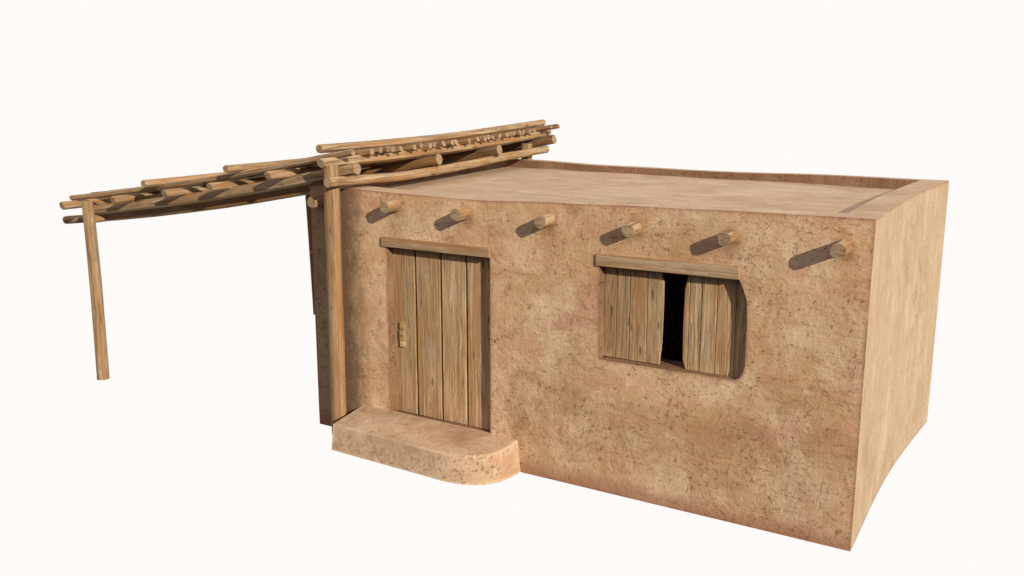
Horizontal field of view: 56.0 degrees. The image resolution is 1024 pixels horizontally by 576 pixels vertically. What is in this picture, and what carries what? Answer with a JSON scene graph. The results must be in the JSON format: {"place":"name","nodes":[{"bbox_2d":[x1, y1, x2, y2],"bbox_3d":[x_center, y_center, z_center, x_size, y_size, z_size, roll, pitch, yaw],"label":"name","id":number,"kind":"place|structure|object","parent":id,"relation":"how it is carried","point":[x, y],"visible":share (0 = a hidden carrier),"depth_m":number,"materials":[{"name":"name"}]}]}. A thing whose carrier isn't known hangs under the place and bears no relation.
{"place":"outdoors","nodes":[
{"label":"outdoors","id":0,"kind":"place"},
{"bbox_2d":[0,0,1023,575],"label":"sky","id":1,"kind":"structure","parent":0,"point":[205,449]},
{"bbox_2d":[307,159,948,550],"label":"mud house","id":2,"kind":"structure","parent":0,"point":[751,349],"depth_m":9.46,"materials":[{"name":"brown soil"}]},
{"bbox_2d":[59,119,559,434],"bbox_3d":[-2.960,-0.666,14.033,5.785,3.476,5.068,7,14,31],"label":"pergola","id":3,"kind":"object","parent":2,"relation":"on","point":[334,168],"visible":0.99,"depth_m":11.91,"materials":[{"name":"brown wood"}]},
{"bbox_2d":[393,248,489,429],"bbox_3d":[-0.734,0.484,10.453,1.388,1.988,0.119,7,14,31],"label":"door","id":4,"kind":"structure","parent":2,"relation":"in","point":[442,300],"depth_m":10.45,"materials":[{"name":"brown wood"}]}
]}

